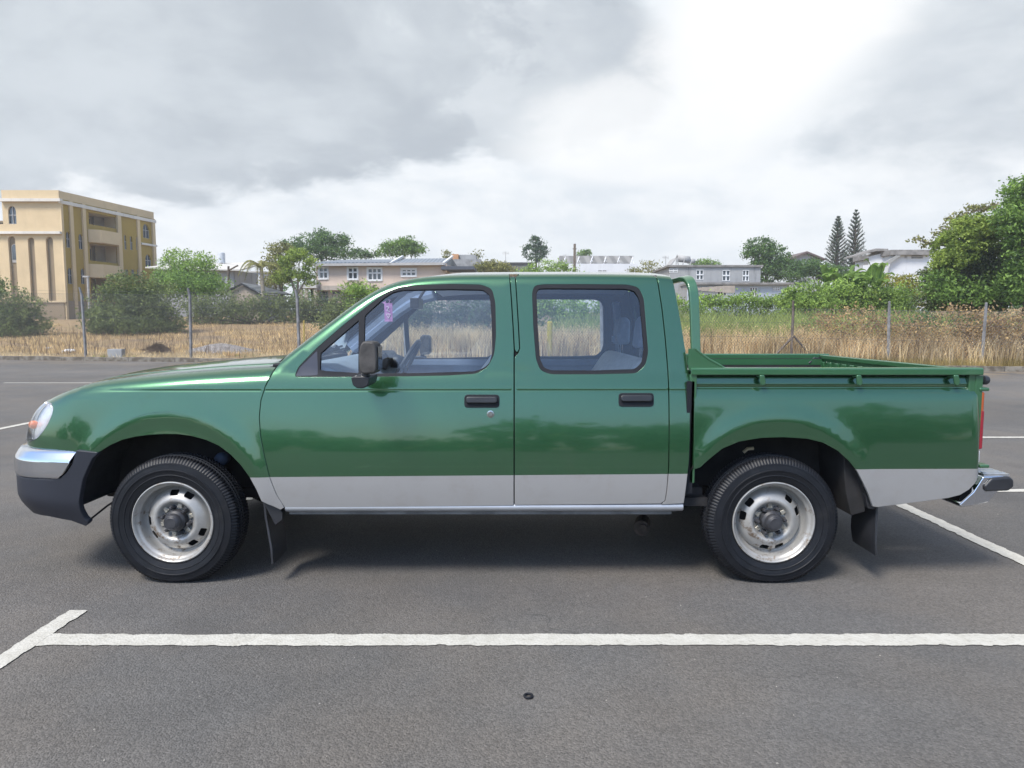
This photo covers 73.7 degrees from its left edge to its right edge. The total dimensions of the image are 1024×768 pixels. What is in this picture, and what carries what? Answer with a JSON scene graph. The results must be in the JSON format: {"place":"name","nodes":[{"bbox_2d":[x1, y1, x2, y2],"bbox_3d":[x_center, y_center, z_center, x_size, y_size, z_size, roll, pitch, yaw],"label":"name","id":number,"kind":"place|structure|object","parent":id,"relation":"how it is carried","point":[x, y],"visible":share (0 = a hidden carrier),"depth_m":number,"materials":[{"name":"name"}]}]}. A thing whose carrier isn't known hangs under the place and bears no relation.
{"place":"outdoors","nodes":[
{"label":"outdoors","id":0,"kind":"place"},
{"bbox_2d":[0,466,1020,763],"bbox_3d":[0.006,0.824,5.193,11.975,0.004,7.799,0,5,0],"label":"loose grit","id":1,"kind":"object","parent":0,"point":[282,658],"visible":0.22,"depth_m":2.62,"materials":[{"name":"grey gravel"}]},
{"bbox_2d":[0,308,1021,357],"bbox_3d":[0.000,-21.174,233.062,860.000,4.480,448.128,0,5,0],"label":"field ground","id":2,"kind":"structure","parent":0,"point":[204,331],"depth_m":38.16,"materials":[{"name":"brown soil"}]},
{"bbox_2d":[0,277,61,337],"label":"shrub","id":3,"kind":"object","parent":2,"relation":"on","point":[3,291],"visible":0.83,"depth_m":38.58,"materials":[{"name":"green plant"}]},
{"bbox_2d":[0,190,156,319],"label":"apartment building","id":4,"kind":"structure","parent":2,"relation":"on","point":[56,242],"depth_m":57.81,"materials":[{"name":"beige paint"}]},
{"bbox_2d":[9,206,16,223],"bbox_3d":[-41.721,-14.109,57.084,0.655,1.470,0.110,0,5,0],"label":"window","id":5,"kind":"structure","parent":4,"relation":"in","point":[12,212],"depth_m":57.13,"materials":[{"name":"grey glass"}]},
{"bbox_2d":[11,244,16,262],"bbox_3d":[-41.811,-10.991,57.456,0.548,1.537,0.075,0,5,0],"label":"window","id":6,"kind":"structure","parent":4,"relation":"in","point":[13,248],"depth_m":57.43,"materials":[{"name":"grey glass"}]},
{"bbox_2d":[66,232,69,247],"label":"window","id":7,"kind":"structure","parent":4,"relation":"in","point":[67,235],"depth_m":57.93,"materials":[{"name":"grey glass"}]},
{"bbox_2d":[68,268,71,283],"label":"window","id":8,"kind":"structure","parent":4,"relation":"in","point":[69,270],"depth_m":58.17,"materials":[{"name":"grey glass"}]},
{"bbox_2d":[78,234,81,248],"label":"window","id":9,"kind":"structure","parent":4,"relation":"in","point":[79,237],"depth_m":59.24,"materials":[{"name":"grey glass"}]},
{"bbox_2d":[81,269,83,283],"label":"window","id":10,"kind":"structure","parent":4,"relation":"in","point":[82,272],"depth_m":59.51,"materials":[{"name":"grey glass"}]},
{"bbox_2d":[143,224,148,238],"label":"window","id":11,"kind":"structure","parent":4,"relation":"in","point":[145,230],"depth_m":66.88,"materials":[{"name":"grey glass"}]},
{"bbox_2d":[145,255,150,266],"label":"window","id":12,"kind":"structure","parent":4,"relation":"in","point":[147,260],"depth_m":67.24,"materials":[{"name":"grey glass"}]},
{"bbox_2d":[82,276,90,320],"bbox_3d":[-29.635,-5.821,47.676,0.400,3.419,0.200,0,5,0],"label":"street lamp","id":13,"kind":"object","parent":2,"relation":"on","point":[88,291],"visible":0.57,"depth_m":47.56,"materials":[{"name":"grey metal"}]},
{"bbox_2d":[107,349,124,356],"bbox_3d":[-14.194,-1.098,24.503,0.520,0.320,0.250,0,5,0],"label":"concrete block","id":14,"kind":"object","parent":2,"relation":"on","point":[113,352],"depth_m":24.38,"materials":[{"name":"grey concrete"}]},
{"bbox_2d":[74,267,197,334],"bbox_3d":[-21.835,-4.782,39.797,6.008,3.990,5.500,4,7,42],"label":"shrub","id":15,"kind":"object","parent":2,"relation":"on","point":[118,290],"visible":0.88,"depth_m":39.00,"materials":[{"name":"green plant"}]},
{"bbox_2d":[139,342,176,351],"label":"brush twigs","id":16,"kind":"object","parent":2,"relation":"on","point":[157,344],"visible":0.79,"depth_m":26.28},
{"bbox_2d":[145,345,173,354],"bbox_3d":[-13.592,-1.322,26.560,1.771,0.442,0.995,0,5,0],"label":"brush heap","id":17,"kind":"object","parent":2,"relation":"on","point":[156,351],"visible":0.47,"depth_m":26.39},
{"bbox_2d":[0,348,349,357],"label":"dry grass","id":18,"kind":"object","parent":2,"relation":"on","point":[207,355],"visible":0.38,"depth_m":25.03,"materials":[{"name":"beige plant"}]},
{"bbox_2d":[143,263,235,320],"bbox_3d":[-23.357,-6.586,49.674,7.248,4.368,5.672,0,5,0],"label":"feathery tree","id":19,"kind":"object","parent":2,"relation":"on","point":[200,286],"visible":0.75,"depth_m":48.98,"materials":[{"name":"green plant"}]},
{"bbox_2d":[147,246,231,318],"bbox_3d":[-24.215,-7.545,51.605,6.398,5.729,4.092,0,5,0],"label":"feathery tree","id":20,"kind":"object","parent":2,"relation":"on","point":[207,265],"visible":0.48,"depth_m":51.05,"materials":[{"name":"green plant"}]},
{"bbox_2d":[145,262,260,316],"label":"house","id":21,"kind":"structure","parent":2,"relation":"on","point":[251,278],"depth_m":61.68,"materials":[{"name":"concrete"}]},
{"bbox_2d":[217,252,224,263],"bbox_3d":[-27.743,-11.800,65.228,0.680,1.600,0.680,0,5,0],"label":"water tank","id":22,"kind":"object","parent":21,"relation":"on","point":[221,255],"visible":0.84,"depth_m":64.94,"materials":[{"name":"white plastic"}]},
{"bbox_2d":[0,322,438,355],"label":"field straw","id":23,"kind":"object","parent":2,"relation":"on","point":[104,348],"visible":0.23,"depth_m":34.91,"materials":[{"name":"beige plant"}]},
{"bbox_2d":[183,343,260,353],"bbox_3d":[-11.848,-1.443,27.628,4.118,0.430,2.384,0,5,0],"label":"gravel heap","id":24,"kind":"object","parent":2,"relation":"on","point":[222,347],"visible":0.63,"depth_m":27.10,"materials":[{"name":"grey gravel"}]},
{"bbox_2d":[227,265,237,289],"bbox_3d":[-23.478,-8.923,57.446,1.004,2.222,0.156,0,5,0],"label":"timber post","id":25,"kind":"object","parent":2,"relation":"on","point":[228,271],"visible":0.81,"depth_m":57.37,"materials":[{"name":"grey wood"}]},
{"bbox_2d":[0,319,471,357],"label":"field weeds","id":26,"kind":"object","parent":2,"relation":"on","point":[152,351],"visible":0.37,"depth_m":31.36,"materials":[{"name":"beige plant"}]},
{"bbox_2d":[176,286,338,324],"bbox_3d":[-17.406,-5.409,46.603,11.502,2.876,3.652,0,5,0],"label":"vine hedge","id":27,"kind":"object","parent":2,"relation":"on","point":[253,308],"visible":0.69,"depth_m":46.41,"materials":[{"name":"green plant"}]},
{"bbox_2d":[225,283,290,320],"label":"house","id":28,"kind":"structure","parent":2,"relation":"on","point":[245,288],"depth_m":49.66,"materials":[{"name":"concrete"}]},
{"bbox_2d":[238,260,283,322],"bbox_3d":[-17.487,-6.417,47.685,3.026,4.505,3.150,-2,5,-18],"label":"palm tree","id":29,"kind":"object","parent":2,"relation":"on","point":[261,266],"visible":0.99,"depth_m":47.45,"materials":[{"name":"green plant"}]},
{"bbox_2d":[243,271,279,294],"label":"house","id":30,"kind":"structure","parent":2,"relation":"on","point":[255,272],"depth_m":71.30,"materials":[{"name":"white paint"}]},
{"bbox_2d":[256,239,299,295],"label":"bushy tree","id":31,"kind":"object","parent":2,"relation":"on","point":[275,253],"visible":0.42,"depth_m":53.13,"materials":[{"name":"green plant"}]},
{"bbox_2d":[269,246,322,296],"bbox_3d":[-15.723,-7.757,49.706,3.939,4.521,2.445,0,5,0],"label":"bushy tree","id":32,"kind":"object","parent":2,"relation":"on","point":[305,275],"visible":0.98,"depth_m":49.23,"materials":[{"name":"green plant"}]},
{"bbox_2d":[276,226,354,272],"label":"leafy tree","id":33,"kind":"object","parent":2,"relation":"on","point":[324,244],"visible":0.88,"depth_m":73.23,"materials":[{"name":"green plant"}]},
{"bbox_2d":[293,295,344,322],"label":"vine hedge","id":34,"kind":"object","parent":2,"relation":"on","point":[326,299],"visible":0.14,"depth_m":46.95,"materials":[{"name":"green plant"}]},
{"bbox_2d":[330,278,384,314],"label":"shrub on field","id":35,"kind":"object","parent":2,"relation":"on","point":[358,291],"visible":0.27,"depth_m":34.52,"materials":[{"name":"green plant"}]},
{"bbox_2d":[347,247,379,259],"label":"leafy tree","id":36,"kind":"object","parent":2,"relation":"on","point":[365,252],"visible":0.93,"depth_m":78.63,"materials":[{"name":"green plant"}]},
{"bbox_2d":[308,278,423,329],"bbox_3d":[-7.588,-3.983,35.918,6.473,3.246,3.384,0,5,0],"label":"shrub","id":37,"kind":"object","parent":2,"relation":"on","point":[337,309],"visible":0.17,"depth_m":35.45,"materials":[{"name":"green plant"}]},
{"bbox_2d":[299,255,475,315],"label":"house","id":38,"kind":"structure","parent":2,"relation":"on","point":[332,275],"depth_m":53.98,"materials":[{"name":"white paint"}]},
{"bbox_2d":[319,268,326,277],"bbox_3d":[-15.009,-8.832,54.398,0.671,0.837,0.173,0,5,0],"label":"window","id":39,"kind":"structure","parent":38,"relation":"in","point":[323,271],"depth_m":54.42,"materials":[{"name":"white glass"}]},
{"bbox_2d":[319,291,327,302],"bbox_3d":[-15.049,-6.910,54.638,0.773,1.018,0.182,0,5,0],"label":"window","id":40,"kind":"structure","parent":38,"relation":"in","point":[325,292],"depth_m":54.62,"materials":[{"name":"grey glass"}]},
{"bbox_2d":[348,268,356,278],"bbox_3d":[-12.625,-8.770,54.175,0.745,0.885,0.180,0,5,0],"label":"window","id":41,"kind":"structure","parent":38,"relation":"in","point":[352,272],"depth_m":54.18,"materials":[{"name":"white glass"}]},
{"bbox_2d":[368,268,380,279],"bbox_3d":[-10.854,-8.680,54.013,1.078,0.909,0.212,0,5,0],"label":"window","id":42,"kind":"structure","parent":38,"relation":"in","point":[373,273],"depth_m":54.02,"materials":[{"name":"white glass"}]},
{"bbox_2d":[402,269,415,275],"bbox_3d":[-8.119,-8.763,53.743,1.102,0.506,0.214,0,5,0],"label":"window","id":43,"kind":"structure","parent":38,"relation":"in","point":[405,272],"depth_m":53.72,"materials":[{"name":"white glass"}]},
{"bbox_2d":[371,235,429,258],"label":"leafy tree","id":44,"kind":"object","parent":2,"relation":"on","point":[404,246],"visible":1,"depth_m":76.50,"materials":[{"name":"green plant"}]},
{"bbox_2d":[396,300,491,337],"bbox_3d":[-3.337,-3.092,31.732,7.790,2.614,2.644,0,5,0],"label":"vine hedge","id":45,"kind":"object","parent":2,"relation":"on","point":[456,317],"visible":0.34,"depth_m":31.52,"materials":[{"name":"green plant"}]},
{"bbox_2d":[441,249,483,258],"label":"leafy tree","id":46,"kind":"object","parent":2,"relation":"on","point":[448,254],"visible":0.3,"depth_m":78.79,"materials":[{"name":"green plant"}]},
{"bbox_2d":[452,254,482,312],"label":"house","id":47,"kind":"structure","parent":2,"relation":"on","point":[462,260],"depth_m":65.27,"materials":[{"name":"paint"}]},
{"bbox_2d":[471,258,519,304],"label":"bush","id":48,"kind":"object","parent":2,"relation":"on","point":[486,265],"visible":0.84,"depth_m":60.97,"materials":[{"name":"green plant"}]},
{"bbox_2d":[483,262,533,306],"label":"house","id":49,"kind":"structure","parent":2,"relation":"on","point":[519,264],"depth_m":77.13,"materials":[{"name":"concrete"}]},
{"bbox_2d":[0,287,1023,364],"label":"wire fence","id":50,"kind":"object","parent":2,"relation":"on","point":[298,327],"visible":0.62,"depth_m":22.39,"materials":[{"name":"metal"}]},
{"bbox_2d":[521,235,551,269],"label":"conical tree","id":51,"kind":"object","parent":2,"relation":"on","point":[541,253],"visible":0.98,"depth_m":83.61,"materials":[{"name":"green plant"}]},
{"bbox_2d":[514,258,584,312],"bbox_3d":[3.235,-8.428,59.263,6.380,5.159,3.512,0,5,0],"label":"bush","id":52,"kind":"object","parent":2,"relation":"on","point":[555,266],"visible":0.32,"depth_m":59.18,"materials":[{"name":"green plant"}]},
{"bbox_2d":[547,321,552,355],"bbox_3d":[1.206,-1.352,21.798,0.180,1.291,0.171,0,5,0],"label":"marker post","id":53,"kind":"object","parent":2,"relation":"on","point":[550,332],"visible":0.67,"depth_m":21.73,"materials":[{"name":"yellow paint"}]},
{"bbox_2d":[573,244,576,312],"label":"utility pole","id":54,"kind":"object","parent":2,"relation":"on","point":[574,256],"visible":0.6,"depth_m":69.08,"materials":[{"name":"grey wood"}]},
{"bbox_2d":[576,249,591,255],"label":"leafy tree","id":55,"kind":"object","parent":2,"relation":"on","point":[586,252],"visible":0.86,"depth_m":108.27,"materials":[{"name":"green plant"}]},
{"bbox_2d":[552,264,637,311],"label":"house","id":56,"kind":"structure","parent":2,"relation":"on","point":[603,267],"depth_m":79.14,"materials":[{"name":"white paint"}]},
{"bbox_2d":[559,256,633,263],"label":"panel row","id":57,"kind":"object","parent":56,"relation":"on","point":[604,259],"visible":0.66,"depth_m":82.46,"materials":[{"name":"white metal"}]},
{"bbox_2d":[537,291,711,333],"bbox_3d":[4.968,-3.396,32.812,9.616,2.678,2.635,0,5,0],"label":"bush","id":58,"kind":"object","parent":2,"relation":"on","point":[547,302],"visible":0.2,"depth_m":32.51,"materials":[{"name":"green plant"}]},
{"bbox_2d":[625,260,663,272],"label":"bush","id":59,"kind":"object","parent":2,"relation":"on","point":[636,270],"visible":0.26,"depth_m":61.13,"materials":[{"name":"green plant"}]},
{"bbox_2d":[283,279,1021,307],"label":"distant woods","id":60,"kind":"object","parent":2,"relation":"on","point":[285,288],"depth_m":113.26,"materials":[{"name":"green plant"}]},
{"bbox_2d":[380,318,1023,365],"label":"dry grass","id":61,"kind":"structure","parent":2,"relation":"on","point":[571,351],"depth_m":20.30,"materials":[{"name":"plant"}]},
{"bbox_2d":[688,258,721,264],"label":"leafy tree","id":62,"kind":"object","parent":2,"relation":"on","point":[701,262],"visible":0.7,"depth_m":93.60,"materials":[{"name":"green plant"}]},
{"bbox_2d":[652,265,793,315],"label":"house","id":63,"kind":"structure","parent":2,"relation":"on","point":[726,279],"depth_m":54.25,"materials":[{"name":"concrete"}]},
{"bbox_2d":[666,255,691,265],"bbox_3d":[13.908,-10.294,57.812,1.821,0.994,3.035,0,5,0],"label":"solar heater","id":64,"kind":"object","parent":63,"relation":"on","point":[683,259],"visible":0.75,"depth_m":56.57,"materials":[{"name":"white metal"}]},
{"bbox_2d":[696,270,703,279],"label":"window","id":65,"kind":"structure","parent":63,"relation":"in","point":[699,273],"depth_m":54.50,"materials":[{"name":"white glass"}]},
{"bbox_2d":[722,270,729,280],"bbox_3d":[17.085,-8.653,54.483,0.610,0.859,0.110,0,5,0],"label":"window","id":66,"kind":"structure","parent":63,"relation":"in","point":[726,273],"depth_m":54.49,"materials":[{"name":"white glass"}]},
{"bbox_2d":[742,270,748,280],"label":"window","id":67,"kind":"structure","parent":63,"relation":"in","point":[745,272],"depth_m":54.52,"materials":[{"name":"white glass"}]},
{"bbox_2d":[750,287,757,295],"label":"window","id":68,"kind":"structure","parent":63,"relation":"in","point":[751,288],"depth_m":52.61,"materials":[{"name":"white glass"}]},
{"bbox_2d":[699,288,801,320],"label":"weed bank","id":69,"kind":"structure","parent":2,"relation":"on","point":[740,302],"depth_m":39.54,"materials":[{"name":"green plant"}]},
{"bbox_2d":[738,235,802,281],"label":"leafy tree","id":70,"kind":"object","parent":2,"relation":"on","point":[771,268],"visible":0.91,"depth_m":66.61,"materials":[{"name":"green plant"}]},
{"bbox_2d":[549,305,1023,335],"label":"hill weeds","id":71,"kind":"object","parent":2,"relation":"on","point":[574,321],"visible":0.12,"depth_m":28.48,"materials":[{"name":"beige plant"}]},
{"bbox_2d":[680,310,906,344],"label":"green weeds","id":72,"kind":"object","parent":2,"relation":"on","point":[729,323],"visible":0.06,"depth_m":22.50,"materials":[{"name":"green plant"}]},
{"bbox_2d":[789,251,825,292],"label":"house","id":73,"kind":"structure","parent":2,"relation":"on","point":[803,255],"depth_m":83.98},
{"bbox_2d":[770,278,846,320],"bbox_3d":[15.579,-4.127,35.744,3.971,2.848,3.385,0,5,0],"label":"bush","id":74,"kind":"object","parent":2,"relation":"on","point":[816,299],"visible":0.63,"depth_m":35.25,"materials":[{"name":"green plant"}]},
{"bbox_2d":[777,254,854,291],"bbox_3d":[29.471,-9.605,65.455,7.854,5.717,3.750,0,5,0],"label":"leafy tree","id":75,"kind":"object","parent":2,"relation":"on","point":[807,269],"visible":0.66,"depth_m":64.84,"materials":[{"name":"green plant"}]},
{"bbox_2d":[816,264,837,285],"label":"banana plant","id":76,"kind":"object","parent":2,"relation":"on","point":[825,268],"visible":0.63,"depth_m":38.38,"materials":[{"name":"green plant"}]},
{"bbox_2d":[823,216,849,284],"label":"norfolk pine","id":77,"kind":"object","parent":2,"relation":"on","point":[837,239],"visible":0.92,"depth_m":76.67,"materials":[{"name":"green plant"}]},
{"bbox_2d":[821,264,865,286],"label":"banana plant","id":78,"kind":"object","parent":2,"relation":"on","point":[836,275],"visible":0.38,"depth_m":37.49,"materials":[{"name":"green plant"}]},
{"bbox_2d":[842,209,866,270],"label":"norfolk pine","id":79,"kind":"object","parent":2,"relation":"on","point":[856,244],"visible":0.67,"depth_m":76.65,"materials":[{"name":"green plant"}]},
{"bbox_2d":[843,263,879,317],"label":"banana plant","id":80,"kind":"object","parent":2,"relation":"on","point":[853,275],"visible":0.49,"depth_m":36.64,"materials":[{"name":"green plant"}]},
{"bbox_2d":[818,275,914,318],"bbox_3d":[18.793,-4.314,36.179,5.386,2.963,2.865,0,5,0],"label":"bush","id":81,"kind":"object","parent":2,"relation":"on","point":[852,294],"visible":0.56,"depth_m":35.80,"materials":[{"name":"green plant"}]},
{"bbox_2d":[854,258,894,315],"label":"banana plant","id":82,"kind":"object","parent":2,"relation":"on","point":[878,271],"visible":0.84,"depth_m":35.76,"materials":[{"name":"green plant"}]},
{"bbox_2d":[841,280,919,317],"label":"bush","id":83,"kind":"object","parent":2,"relation":"on","point":[908,307],"visible":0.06,"depth_m":37.20,"materials":[{"name":"green plant"}]},
{"bbox_2d":[843,248,929,312],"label":"house","id":84,"kind":"structure","parent":2,"relation":"on","point":[907,262],"depth_m":57.39,"materials":[{"name":"white paint"}]},
{"bbox_2d":[911,255,922,258],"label":"window","id":85,"kind":"structure","parent":84,"relation":"in","point":[912,256],"depth_m":57.26,"materials":[{"name":"grey glass"}]},
{"bbox_2d":[871,272,929,315],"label":"flowering bush","id":86,"kind":"object","parent":2,"relation":"on","point":[898,280],"visible":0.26,"depth_m":39.40,"materials":[{"name":"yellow plant"}]},
{"bbox_2d":[787,299,1023,360],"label":"vine hedge","id":87,"kind":"object","parent":2,"relation":"on","point":[894,326],"visible":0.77,"depth_m":20.17,"materials":[{"name":"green plant"}]},
{"bbox_2d":[899,307,951,339],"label":"bush","id":88,"kind":"object","parent":2,"relation":"on","point":[924,316],"visible":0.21,"depth_m":21.14,"materials":[{"name":"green plant"}]},
{"bbox_2d":[832,354,1023,366],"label":"verge grass","id":89,"kind":"structure","parent":2,"relation":"on","point":[978,363],"depth_m":19.09,"materials":[{"name":"beige plant"}]},
{"bbox_2d":[905,201,999,281],"bbox_3d":[19.249,-6.246,29.847,4.857,3.730,2.746,0,5,0],"label":"leafy tree","id":90,"kind":"object","parent":2,"relation":"on","point":[978,208],"visible":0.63,"depth_m":30.46,"materials":[{"name":"green plant"}]},
{"bbox_2d":[908,223,1021,317],"bbox_3d":[20.058,-4.491,29.737,5.274,5.325,3.600,0,5,0],"label":"leafy tree","id":91,"kind":"object","parent":2,"relation":"on","point":[988,259],"visible":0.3,"depth_m":29.11,"materials":[{"name":"green plant"}]},
{"bbox_2d":[926,212,1008,277],"bbox_3d":[19.331,-5.317,28.643,4.446,3.686,2.529,-3,6,-32],"label":"leafy tree","id":92,"kind":"object","parent":2,"relation":"on","point":[973,231],"visible":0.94,"depth_m":27.85,"materials":[{"name":"green plant"}]},
{"bbox_2d":[948,314,987,344],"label":"bush","id":93,"kind":"object","parent":2,"relation":"on","point":[965,326],"visible":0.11,"depth_m":20.33,"materials":[{"name":"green plant"}]},
{"bbox_2d":[913,266,1023,318],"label":"leafy skirt","id":94,"kind":"object","parent":2,"relation":"on","point":[987,293],"visible":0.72,"depth_m":28.01,"materials":[{"name":"green plant"}]},
{"bbox_2d":[982,173,1023,317],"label":"leafy tree","id":95,"kind":"object","parent":2,"relation":"on","point":[1011,211],"visible":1,"depth_m":26.55,"materials":[{"name":"green plant"}]},
{"bbox_2d":[0,360,1023,767],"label":"asphalt lot","id":96,"kind":"structure","parent":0,"point":[662,706],"depth_m":2.69,"materials":[{"name":"grey asphalt"}]},
{"bbox_2d":[0,422,28,428],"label":"parking line","id":97,"kind":"object","parent":96,"relation":"on","point":[14,425],"visible":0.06,"depth_m":8.64,"materials":[{"name":"paint"}]},
{"bbox_2d":[0,610,86,667],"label":"parking line","id":98,"kind":"object","parent":96,"relation":"on","point":[32,640],"visible":1,"depth_m":2.79,"materials":[{"name":"paint"}]},
{"bbox_2d":[0,356,1023,371],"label":"kerb","id":99,"kind":"structure","parent":96,"relation":"on","point":[985,368],"depth_m":23.89,"materials":[{"name":"concrete"}]},
{"bbox_2d":[14,272,1012,581],"bbox_3d":[-0.082,0.131,4.127,5.085,1.566,2.120,0,5,0],"label":"pickup truck","id":100,"kind":"object","parent":96,"relation":"on","point":[770,464],"visible":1,"depth_m":3.32,"materials":[{"name":"green paint"}]},
{"bbox_2d":[384,301,392,321],"bbox_3d":[-0.741,-0.454,4.108,0.048,0.156,0.038,0,5,0],"label":"air freshener","id":101,"kind":"object","parent":100,"relation":"hanging from","point":[388,312],"visible":0.95,"depth_m":4.09,"materials":[{"name":"purple paper"}]},
{"bbox_2d":[36,633,1023,645],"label":"parking line","id":102,"kind":"object","parent":96,"relation":"on","point":[556,639],"visible":1,"depth_m":2.76,"materials":[{"name":"paint"}]},
{"bbox_2d":[896,504,1023,564],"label":"parking line","id":103,"kind":"object","parent":96,"relation":"on","point":[1005,552],"visible":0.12,"depth_m":4.12,"materials":[{"name":"paint"}]},
{"bbox_2d":[983,437,1023,437],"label":"parking line","id":104,"kind":"object","parent":96,"relation":"on","point":[1003,437],"visible":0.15,"depth_m":7.72,"materials":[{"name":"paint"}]},
{"bbox_2d":[997,489,1023,491],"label":"parking line","id":105,"kind":"object","parent":96,"relation":"on","point":[1016,490],"visible":0.1,"depth_m":5.25,"materials":[{"name":"paint"}]},
{"bbox_2d":[0,0,1023,308],"label":"sky","id":106,"kind":"structure","parent":0,"point":[651,130],"materials":[{"name":"grey"}]},
{"bbox_2d":[523,692,532,698],"bbox_3d":[0.056,1.068,2.339,0.035,0.008,0.035,0,5,0],"label":"rubber ring","id":107,"kind":"object","parent":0,"point":[527,697],"visible":1,"depth_m":2.33,"materials":[{"name":"black rubber"}]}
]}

